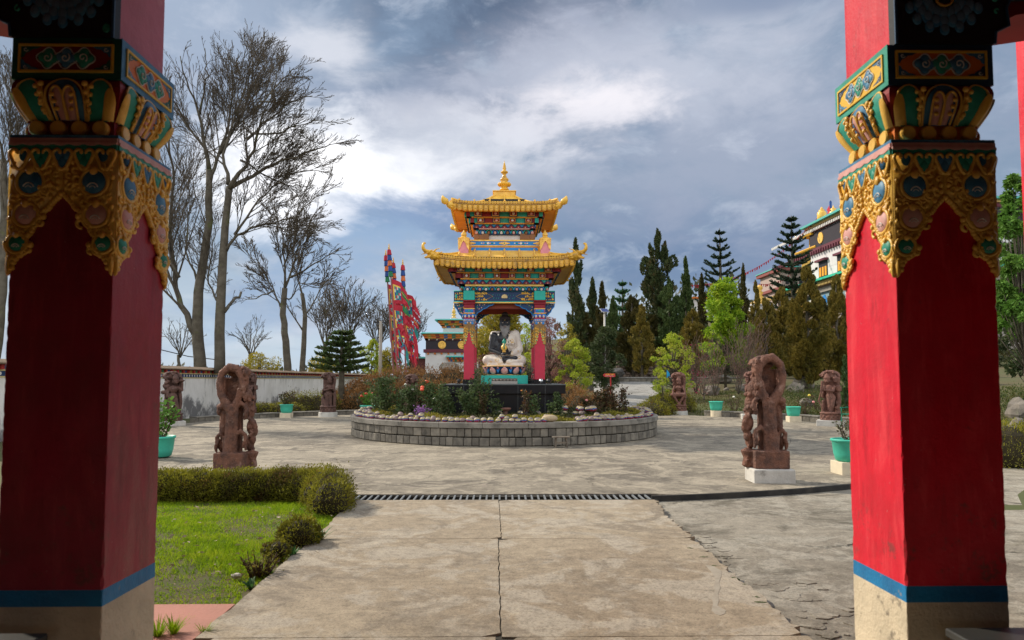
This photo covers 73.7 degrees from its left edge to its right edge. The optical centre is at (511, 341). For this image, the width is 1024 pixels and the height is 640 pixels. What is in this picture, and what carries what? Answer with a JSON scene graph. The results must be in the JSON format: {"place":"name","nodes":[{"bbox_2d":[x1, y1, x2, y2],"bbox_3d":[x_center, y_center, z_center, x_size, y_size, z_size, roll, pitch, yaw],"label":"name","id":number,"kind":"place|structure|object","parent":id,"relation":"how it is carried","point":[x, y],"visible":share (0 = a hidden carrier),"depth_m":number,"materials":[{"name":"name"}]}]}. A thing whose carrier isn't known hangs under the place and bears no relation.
{"place":"outdoors","nodes":[
{"label":"outdoors","id":0,"kind":"place"},
{"bbox_2d":[153,604,234,639],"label":"red floor","id":1,"kind":"structure","parent":0,"point":[203,615],"depth_m":4.65,"materials":[{"name":"concrete"}]},
{"bbox_2d":[154,499,359,604],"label":"lawn ground","id":2,"kind":"structure","parent":0,"point":[165,580],"depth_m":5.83,"materials":[{"name":"green plant"}]},
{"bbox_2d":[157,459,357,518],"bbox_3d":[-3.731,2.044,9.219,4.065,0.970,1.396,-1,-3,17],"label":"hedge","id":3,"kind":"object","parent":2,"relation":"on","point":[324,490],"visible":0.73,"depth_m":9.12,"materials":[{"name":"green plant"}]},
{"bbox_2d":[232,545,286,579],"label":"dry shrub","id":4,"kind":"object","parent":2,"relation":"on","point":[256,570],"visible":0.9,"depth_m":5.66,"materials":[{"name":"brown plant"}]},
{"bbox_2d":[260,537,292,560],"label":"bush","id":5,"kind":"object","parent":2,"relation":"on","point":[281,547],"visible":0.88,"depth_m":6.18,"materials":[{"name":"green plant"}]},
{"bbox_2d":[274,512,325,550],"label":"bush","id":6,"kind":"object","parent":2,"relation":"on","point":[299,531],"visible":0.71,"depth_m":6.63,"materials":[{"name":"green plant"}]},
{"bbox_2d":[195,500,811,639],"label":"walkway","id":7,"kind":"structure","parent":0,"point":[567,570],"depth_m":5.41,"materials":[{"name":"concrete"}]},
{"bbox_2d":[354,494,657,500],"bbox_3d":[-0.098,2.237,9.337,4.100,0.216,0.425,0,-3,-1],"label":"drain grating","id":8,"kind":"object","parent":7,"relation":"on","point":[629,497],"visible":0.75,"depth_m":9.40,"materials":[{"name":"metal"}]},
{"bbox_2d":[494,501,797,639],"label":"walkway bedding","id":9,"kind":"object","parent":7,"relation":"in","point":[499,637],"visible":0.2,"depth_m":4.89,"materials":[{"name":"grey concrete"}]},
{"bbox_2d":[706,565,725,615],"bbox_3d":[1.582,1.909,5.280,0.124,0.017,1.304,-1,-3,14],"label":"cement spill","id":10,"kind":"object","parent":9,"relation":"on","point":[716,608],"visible":0.94,"depth_m":5.17,"materials":[{"name":"beige concrete"}]},
{"bbox_2d":[158,415,850,496],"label":"courtyard","id":11,"kind":"structure","parent":0,"point":[683,454],"depth_m":13.71,"materials":[{"name":"concrete"}]},
{"bbox_2d":[158,435,175,457],"bbox_3d":[-7.286,2.156,14.059,0.662,0.420,0.662,0,-3,-1],"label":"flower pot","id":12,"kind":"object","parent":11,"relation":"on","point":[166,446],"visible":0.42,"depth_m":13.91,"materials":[{"name":"plastic"}]},
{"bbox_2d":[159,396,180,436],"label":"potted rose","id":13,"kind":"object","parent":12,"relation":"on","point":[164,414],"visible":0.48,"depth_m":14.13,"materials":[{"name":"plant"}]},
{"bbox_2d":[159,371,185,425],"bbox_3d":[-11.939,2.019,23.991,0.800,1.967,0.714,2,-4,-36],"label":"carved statue","id":14,"kind":"object","parent":11,"relation":"on","point":[173,384],"visible":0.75,"depth_m":23.93,"materials":[{"name":"stone"}]},
{"bbox_2d":[213,363,258,470],"bbox_3d":[-4.784,1.370,11.805,0.738,1.990,0.513,0,-3,-5],"label":"looped stela","id":15,"kind":"object","parent":11,"relation":"on","point":[235,395],"visible":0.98,"depth_m":11.77,"materials":[{"name":"stone"}]},
{"bbox_2d":[318,372,337,416],"bbox_3d":[-7.977,2.320,29.645,0.815,1.997,0.815,1,-3,-16],"label":"carved statue","id":16,"kind":"object","parent":11,"relation":"on","point":[328,406],"visible":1,"depth_m":29.55,"materials":[{"name":"stone"}]},
{"bbox_2d":[350,409,657,446],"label":"ring wall","id":17,"kind":"structure","parent":11,"relation":"on","point":[496,434],"depth_m":16.73,"materials":[{"name":"grey stone"}]},
{"bbox_2d":[393,410,601,421],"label":"ring soil","id":18,"kind":"structure","parent":17,"relation":"in","point":[528,415],"depth_m":19.17,"materials":[{"name":"brown soil"}]},
{"bbox_2d":[366,372,397,412],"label":"rose bush","id":19,"kind":"object","parent":18,"relation":"on","point":[384,403],"visible":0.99,"depth_m":19.43,"materials":[{"name":"green plant"}]},
{"bbox_2d":[416,379,445,412],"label":"rose bush","id":20,"kind":"object","parent":18,"relation":"on","point":[427,391],"visible":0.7,"depth_m":19.22,"materials":[{"name":"green plant"}]},
{"bbox_2d":[430,384,453,414],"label":"rose bush","id":21,"kind":"object","parent":18,"relation":"on","point":[439,399],"visible":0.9,"depth_m":18.47,"materials":[{"name":"green plant"}]},
{"bbox_2d":[453,386,481,415],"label":"rose bush","id":22,"kind":"object","parent":18,"relation":"on","point":[466,400],"visible":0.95,"depth_m":18.26,"materials":[{"name":"green plant"}]},
{"bbox_2d":[465,368,498,415],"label":"rose bush","id":23,"kind":"object","parent":18,"relation":"on","point":[478,387],"visible":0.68,"depth_m":18.57,"materials":[{"name":"green plant"}]},
{"bbox_2d":[421,161,587,413],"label":"temple pavilion","id":24,"kind":"structure","parent":18,"relation":"on","point":[504,260],"depth_m":19.85,"materials":[{"name":"paint"}]},
{"bbox_2d":[481,312,527,383],"bbox_3d":[-0.230,0.182,20.724,1.380,2.199,1.385,0,-3,-1],"label":"seated statue","id":25,"kind":"object","parent":24,"relation":"on","point":[506,361],"visible":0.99,"depth_m":20.40,"materials":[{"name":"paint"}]},
{"bbox_2d":[371,406,640,421],"bbox_3d":[-0.208,2.062,19.600,8.321,0.334,5.676,0,-3,-1],"label":"ground cover","id":26,"kind":"object","parent":18,"relation":"on","point":[634,412],"visible":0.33,"depth_m":17.49,"materials":[{"name":"green plant"}]},
{"bbox_2d":[381,405,632,418],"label":"weeds","id":27,"kind":"object","parent":18,"relation":"on","point":[454,414],"visible":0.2,"depth_m":18.53,"materials":[{"name":"green plant"}]},
{"bbox_2d":[816,370,845,426],"bbox_3d":[11.098,1.989,23.797,0.880,2.004,0.720,-2,-4,29],"label":"carved statue","id":28,"kind":"object","parent":11,"relation":"on","point":[830,390],"visible":0.99,"depth_m":23.68,"materials":[{"name":"stone"}]},
{"bbox_2d":[830,437,850,474],"bbox_3d":[5.790,1.973,11.668,0.630,0.622,0.630,0,-3,-1],"label":"flower pot","id":29,"kind":"object","parent":11,"relation":"on","point":[840,465],"visible":0.38,"depth_m":11.53,"materials":[{"name":"plastic"}]},
{"bbox_2d":[0,0,1020,374],"label":"sky","id":30,"kind":"structure","parent":0,"point":[687,120],"materials":[{"name":"blue"}]},
{"bbox_2d":[0,320,1023,509],"bbox_3d":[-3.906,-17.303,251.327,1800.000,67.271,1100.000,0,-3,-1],"label":"ground","id":31,"kind":"structure","parent":0,"point":[1005,379],"depth_m":36.82,"materials":[{"name":"green plant"}]},
{"bbox_2d":[0,46,27,358],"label":"bare tree","id":32,"kind":"object","parent":31,"relation":"on","point":[17,128],"visible":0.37,"depth_m":29.82,"materials":[{"name":"brown plant"}]},
{"bbox_2d":[0,359,377,441],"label":"boundary wall","id":33,"kind":"structure","parent":31,"relation":"on","point":[199,395],"depth_m":31.87,"materials":[{"name":"paint"}]},
{"bbox_2d":[160,19,300,366],"bbox_3d":[-16.027,-7.701,34.222,8.106,18.639,8.430,3,-4,-44],"label":"bare tree","id":34,"kind":"object","parent":31,"relation":"on","point":[194,323],"visible":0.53,"depth_m":33.10,"materials":[{"name":"brown plant"}]},
{"bbox_2d":[225,314,271,368],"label":"bare tree","id":35,"kind":"object","parent":31,"relation":"on","point":[248,341],"visible":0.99,"depth_m":55.65,"materials":[{"name":"brown plant"}]},
{"bbox_2d":[240,351,282,369],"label":"olive bush","id":36,"kind":"object","parent":31,"relation":"on","point":[258,361],"visible":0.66,"depth_m":43.58,"materials":[{"name":"green plant"}]},
{"bbox_2d":[164,26,363,372],"bbox_3d":[-12.237,-7.459,32.537,10.115,17.942,7.681,0,-3,-1],"label":"bare tree","id":37,"kind":"object","parent":31,"relation":"on","point":[219,295],"visible":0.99,"depth_m":32.09,"materials":[{"name":"brown plant"}]},
{"bbox_2d":[190,410,354,422],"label":"border wall","id":38,"kind":"structure","parent":31,"relation":"on","point":[256,415],"depth_m":28.82,"materials":[{"name":"white stone"}]},
{"bbox_2d":[256,401,305,412],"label":"hedge","id":39,"kind":"object","parent":31,"relation":"on","point":[268,408],"visible":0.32,"depth_m":30.95,"materials":[{"name":"green plant"}]},
{"bbox_2d":[228,191,351,370],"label":"bare tree","id":40,"kind":"object","parent":31,"relation":"on","point":[284,330],"visible":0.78,"depth_m":46.97,"materials":[{"name":"brown plant"}]},
{"bbox_2d":[279,386,343,410],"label":"hedge","id":41,"kind":"object","parent":31,"relation":"on","point":[310,403],"visible":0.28,"depth_m":32.92,"materials":[{"name":"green plant"}]},
{"bbox_2d":[279,214,350,370],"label":"bare tree","id":42,"kind":"object","parent":31,"relation":"on","point":[303,328],"visible":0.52,"depth_m":50.24,"materials":[{"name":"brown plant"}]},
{"bbox_2d":[294,285,347,346],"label":"bare tree","id":43,"kind":"object","parent":31,"relation":"on","point":[328,324],"visible":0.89,"depth_m":65.39,"materials":[{"name":"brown plant"}]},
{"bbox_2d":[307,328,371,402],"bbox_3d":[-8.468,1.588,33.908,2.899,4.482,2.874,-3,-4,38],"label":"cedar","id":44,"kind":"object","parent":31,"relation":"on","point":[346,351],"visible":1,"depth_m":33.62,"materials":[{"name":"green plant"}]},
{"bbox_2d":[326,276,383,372],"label":"bare tree","id":45,"kind":"object","parent":31,"relation":"on","point":[355,312],"visible":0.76,"depth_m":69.84,"materials":[{"name":"brown plant"}]},
{"bbox_2d":[359,338,382,377],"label":"leafy tree","id":46,"kind":"object","parent":31,"relation":"on","point":[374,362],"visible":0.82,"depth_m":57.67,"materials":[{"name":"green plant"}]},
{"bbox_2d":[352,289,400,369],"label":"bare tree","id":47,"kind":"object","parent":31,"relation":"on","point":[378,319],"visible":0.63,"depth_m":77.72,"materials":[{"name":"brown plant"}]},
{"bbox_2d":[384,250,402,374],"bbox_3d":[-6.556,-0.552,37.742,1.159,9.163,0.436,0,-3,-1],"label":"prayer banner","id":48,"kind":"object","parent":31,"relation":"on","point":[387,280],"visible":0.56,"depth_m":37.83,"materials":[{"name":"red fabric"}]},
{"bbox_2d":[387,245,409,373],"bbox_3d":[-6.153,-0.665,36.999,1.324,9.367,0.533,0,-3,-1],"label":"prayer banner","id":49,"kind":"object","parent":31,"relation":"on","point":[399,295],"visible":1,"depth_m":37.03,"materials":[{"name":"red fabric"}]},
{"bbox_2d":[401,260,420,374],"bbox_3d":[-5.558,-0.257,37.360,1.154,8.584,0.583,0,-3,-1],"label":"prayer banner","id":50,"kind":"object","parent":31,"relation":"on","point":[412,314],"visible":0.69,"depth_m":37.43,"materials":[{"name":"red fabric"}]},
{"bbox_2d":[336,360,486,409],"bbox_3d":[-5.586,2.816,35.530,10.674,3.712,5.079,0,-3,-1],"label":"brown hedge","id":51,"kind":"object","parent":31,"relation":"on","point":[355,389],"visible":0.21,"depth_m":34.86,"materials":[{"name":"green plant"}]},
{"bbox_2d":[411,304,482,373],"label":"temple","id":52,"kind":"structure","parent":31,"relation":"on","point":[445,345],"depth_m":51.94,"materials":[{"name":"white paint"}]},
{"bbox_2d":[161,271,751,374],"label":"wood","id":53,"kind":"object","parent":31,"relation":"on","point":[642,299],"visible":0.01,"depth_m":144.15,"materials":[{"name":"green plant"}]},
{"bbox_2d":[462,314,530,374],"bbox_3d":[-0.729,0.728,40.108,4.452,6.945,4.288,0,-3,-1],"label":"leafy tree","id":54,"kind":"object","parent":31,"relation":"on","point":[489,323],"visible":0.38,"depth_m":39.44,"materials":[{"name":"green plant"}]},
{"bbox_2d":[545,316,569,383],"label":"budding shrub","id":55,"kind":"object","parent":31,"relation":"on","point":[549,366],"visible":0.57,"depth_m":30.86,"materials":[{"name":"plant"}]},
{"bbox_2d":[560,237,589,380],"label":"conifer","id":56,"kind":"object","parent":31,"relation":"on","point":[576,301],"visible":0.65,"depth_m":49.96,"materials":[{"name":"green plant"}]},
{"bbox_2d":[555,338,594,395],"bbox_3d":[2.772,1.722,29.999,1.752,3.831,1.808,0,-3,-1],"label":"lime shrub","id":57,"kind":"object","parent":31,"relation":"on","point":[577,350],"visible":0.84,"depth_m":29.94,"materials":[{"name":"green plant"}]},
{"bbox_2d":[569,311,599,376],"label":"conifer","id":58,"kind":"object","parent":31,"relation":"on","point":[592,330],"visible":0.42,"depth_m":49.88,"materials":[{"name":"green plant"}]},
{"bbox_2d":[562,380,618,408],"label":"hedge","id":59,"kind":"object","parent":31,"relation":"on","point":[573,396],"visible":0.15,"depth_m":27.55,"materials":[{"name":"brown plant"}]},
{"bbox_2d":[586,276,597,331],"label":"conifer","id":60,"kind":"object","parent":31,"relation":"on","point":[591,299],"visible":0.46,"depth_m":62.20,"materials":[{"name":"green plant"}]},
{"bbox_2d":[591,280,606,361],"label":"conifer","id":61,"kind":"object","parent":31,"relation":"on","point":[599,322],"visible":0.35,"depth_m":60.23,"materials":[{"name":"green plant"}]},
{"bbox_2d":[583,325,627,389],"bbox_3d":[5.407,1.349,40.106,2.604,4.623,2.133,0,-3,-1],"label":"dark shrub","id":62,"kind":"object","parent":31,"relation":"on","point":[606,334],"visible":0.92,"depth_m":39.71,"materials":[{"name":"green plant"}]},
{"bbox_2d":[603,296,622,365],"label":"conifer","id":63,"kind":"object","parent":31,"relation":"on","point":[612,320],"visible":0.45,"depth_m":56.18,"materials":[{"name":"green plant"}]},
{"bbox_2d":[611,294,644,376],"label":"conifer","id":64,"kind":"object","parent":31,"relation":"on","point":[624,346],"visible":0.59,"depth_m":51.82,"materials":[{"name":"green plant"}]},
{"bbox_2d":[627,303,659,376],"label":"conifer","id":65,"kind":"object","parent":31,"relation":"on","point":[644,344],"visible":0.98,"depth_m":49.00,"materials":[{"name":"green plant"}]},
{"bbox_2d":[639,228,678,355],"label":"cypress","id":66,"kind":"object","parent":31,"relation":"on","point":[653,281],"visible":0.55,"depth_m":58.04,"materials":[{"name":"green plant"}]},
{"bbox_2d":[637,386,696,415],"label":"hedge","id":67,"kind":"object","parent":31,"relation":"on","point":[659,406],"visible":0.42,"depth_m":31.19,"materials":[{"name":"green plant"}]},
{"bbox_2d":[653,277,683,356],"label":"cypress","id":68,"kind":"object","parent":31,"relation":"on","point":[671,321],"visible":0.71,"depth_m":56.06,"materials":[{"name":"green plant"}]},
{"bbox_2d":[649,331,697,391],"bbox_3d":[8.874,1.460,37.148,2.501,4.127,2.184,1,-4,-24],"label":"lime shrub","id":69,"kind":"object","parent":31,"relation":"on","point":[673,342],"visible":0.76,"depth_m":36.98,"materials":[{"name":"green plant"}]},
{"bbox_2d":[670,372,687,414],"bbox_3d":[7.740,2.422,31.719,0.815,2.025,0.815,-1,-3,11],"label":"carved statue","id":70,"kind":"object","parent":31,"relation":"on","point":[678,394],"visible":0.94,"depth_m":31.61,"materials":[{"name":"stone"}]},
{"bbox_2d":[678,256,699,363],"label":"cypress","id":71,"kind":"object","parent":31,"relation":"on","point":[686,294],"visible":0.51,"depth_m":60.35,"materials":[{"name":"green plant"}]},
{"bbox_2d":[669,308,709,376],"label":"conifer","id":72,"kind":"object","parent":31,"relation":"on","point":[693,326],"visible":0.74,"depth_m":51.83,"materials":[{"name":"green plant"}]},
{"bbox_2d":[679,335,715,393],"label":"bare shrub","id":73,"kind":"object","parent":31,"relation":"on","point":[695,378],"visible":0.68,"depth_m":40.11,"materials":[{"name":"brown plant"}]},
{"bbox_2d":[697,272,711,341],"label":"conifer","id":74,"kind":"object","parent":31,"relation":"on","point":[701,309],"visible":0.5,"depth_m":62.37,"materials":[{"name":"green plant"}]},
{"bbox_2d":[697,337,730,396],"bbox_3d":[10.991,1.514,38.031,2.822,3.506,2.323,0,-3,-1],"label":"bare shrub","id":75,"kind":"object","parent":31,"relation":"on","point":[717,376],"visible":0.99,"depth_m":38.03,"materials":[{"name":"brown plant"}]},
{"bbox_2d":[694,228,741,332],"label":"norfolk pine","id":76,"kind":"object","parent":31,"relation":"on","point":[720,265],"visible":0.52,"depth_m":74.71,"materials":[{"name":"green plant"}]},
{"bbox_2d":[698,276,755,387],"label":"leafy tree","id":77,"kind":"object","parent":31,"relation":"on","point":[725,317],"visible":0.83,"depth_m":41.77,"materials":[{"name":"green plant"}]},
{"bbox_2d":[713,320,762,393],"bbox_3d":[12.511,0.895,38.161,3.105,4.749,2.386,0,-3,-1],"label":"bare shrub","id":78,"kind":"object","parent":31,"relation":"on","point":[740,380],"visible":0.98,"depth_m":38.22,"materials":[{"name":"brown plant"}]},
{"bbox_2d":[736,262,750,339],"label":"conifer","id":79,"kind":"object","parent":31,"relation":"on","point":[746,301],"visible":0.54,"depth_m":62.54,"materials":[{"name":"green plant"}]},
{"bbox_2d":[750,297,787,368],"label":"conifer","id":80,"kind":"object","parent":31,"relation":"on","point":[772,321],"visible":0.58,"depth_m":47.23,"materials":[{"name":"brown plant"}]},
{"bbox_2d":[526,322,1020,388],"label":"undergrowth","id":81,"kind":"object","parent":31,"relation":"on","point":[1004,358],"visible":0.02,"depth_m":54.97,"materials":[{"name":"green plant"}]},
{"bbox_2d":[704,410,848,424],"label":"border wall","id":82,"kind":"structure","parent":31,"relation":"on","point":[809,418],"depth_m":27.22,"materials":[{"name":"white stone"}]},
{"bbox_2d":[755,266,803,309],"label":"hillside lodge","id":83,"kind":"structure","parent":31,"relation":"on","point":[764,277],"depth_m":102.77,"materials":[{"name":"paint"}]},
{"bbox_2d":[764,287,803,375],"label":"conifer","id":84,"kind":"object","parent":31,"relation":"on","point":[780,314],"visible":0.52,"depth_m":49.96,"materials":[{"name":"green plant"}]},
{"bbox_2d":[765,215,817,333],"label":"norfolk pine","id":85,"kind":"object","parent":31,"relation":"on","point":[793,279],"visible":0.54,"depth_m":68.77,"materials":[{"name":"green plant"}]},
{"bbox_2d":[781,265,833,389],"bbox_3d":[16.658,-0.669,38.261,2.580,7.354,2.704,2,-4,-33],"label":"conifer","id":86,"kind":"object","parent":31,"relation":"on","point":[800,338],"visible":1,"depth_m":37.89,"materials":[{"name":"green plant"}]},
{"bbox_2d":[820,274,847,379],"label":"conifer","id":87,"kind":"object","parent":31,"relation":"on","point":[836,300],"visible":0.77,"depth_m":42.15,"materials":[{"name":"green plant"}]},
{"bbox_2d":[840,354,848,411],"bbox_3d":[14.235,1.936,29.054,0.828,2.839,1.028,0,-3,-1],"label":"conifer","id":88,"kind":"object","parent":31,"relation":"on","point":[844,391],"visible":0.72,"depth_m":29.06,"materials":[{"name":"green plant"}]},
{"bbox_2d":[686,379,1023,425],"bbox_3d":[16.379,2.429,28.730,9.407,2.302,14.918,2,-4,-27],"label":"garden cover","id":89,"kind":"object","parent":31,"relation":"on","point":[817,396],"visible":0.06,"depth_m":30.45,"materials":[{"name":"green plant"}]},
{"bbox_2d":[742,196,1022,348],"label":"monastery","id":90,"kind":"structure","parent":31,"relation":"on","point":[822,233],"depth_m":81.68,"materials":[{"name":"white paint"}]},
{"bbox_2d":[996,173,1023,366],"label":"leafy tree","id":91,"kind":"object","parent":31,"relation":"on","point":[1010,287],"visible":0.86,"depth_m":15.20,"materials":[{"name":"green plant"}]},
{"bbox_2d":[996,240,1023,381],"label":"leafy tree","id":92,"kind":"object","parent":31,"relation":"on","point":[1013,364],"visible":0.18,"depth_m":18.02,"materials":[{"name":"green plant"}]},
{"bbox_2d":[1001,418,1023,468],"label":"hedge","id":93,"kind":"object","parent":31,"relation":"on","point":[1013,446],"visible":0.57,"depth_m":12.96,"materials":[{"name":"green plant"}]},
{"bbox_2d":[1004,397,1023,418],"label":"garden rock","id":94,"kind":"object","parent":31,"relation":"on","point":[1015,406],"visible":0.66,"depth_m":22.73,"materials":[{"name":"grey stone"}]},
{"bbox_2d":[1016,41,1023,225],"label":"post","id":95,"kind":"object","parent":31,"relation":"on","point":[1020,61],"depth_m":4.97,"materials":[{"name":"red paint"}]},
{"bbox_2d":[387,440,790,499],"bbox_3d":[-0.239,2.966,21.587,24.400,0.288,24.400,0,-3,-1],"label":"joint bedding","id":96,"kind":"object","parent":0,"point":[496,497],"visible":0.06,"depth_m":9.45,"materials":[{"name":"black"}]},
{"bbox_2d":[593,382,657,406],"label":"ramp path","id":97,"kind":"structure","parent":0,"point":[640,391],"depth_m":41.87,"materials":[{"name":"concrete"}]},
{"bbox_2d":[651,484,850,501],"bbox_3d":[7.826,2.478,13.844,2.398,0.197,14.571,-3,-4,44],"label":"courtyard edge","id":98,"kind":"object","parent":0,"point":[708,496],"visible":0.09,"depth_m":9.78,"materials":[{"name":"grey concrete"}]},
{"bbox_2d":[741,353,795,483],"bbox_3d":[4.030,1.248,10.852,0.728,2.128,0.505,0,-3,2],"label":"looped stela","id":99,"kind":"object","parent":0,"point":[767,460],"visible":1,"depth_m":10.80,"materials":[{"name":"stone"}]},
{"bbox_2d":[659,468,1023,639],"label":"side pavement","id":100,"kind":"structure","parent":0,"point":[794,538],"depth_m":7.00,"materials":[{"name":"concrete"}]},
{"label":"porch floor","id":101,"kind":"structure","parent":0,"visible":0},
{"bbox_2d":[0,633,47,639],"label":"stone ledge","id":102,"kind":"object","parent":101,"relation":"on","point":[23,636],"visible":1,"depth_m":2.93,"materials":[{"name":"grey stone"}]},
{"bbox_2d":[0,0,173,639],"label":"gate pillar","id":103,"kind":"structure","parent":101,"relation":"on","point":[85,248],"depth_m":3.20,"materials":[{"name":"red paint"}]},
{"bbox_2d":[835,0,1023,639],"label":"gate pillar","id":104,"kind":"structure","parent":101,"relation":"on","point":[921,250],"depth_m":3.26,"materials":[{"name":"red paint"}]},
{"bbox_2d":[945,628,1023,639],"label":"stone ledge","id":105,"kind":"object","parent":101,"relation":"on","point":[984,633],"visible":1,"depth_m":2.96,"materials":[{"name":"grey stone"}]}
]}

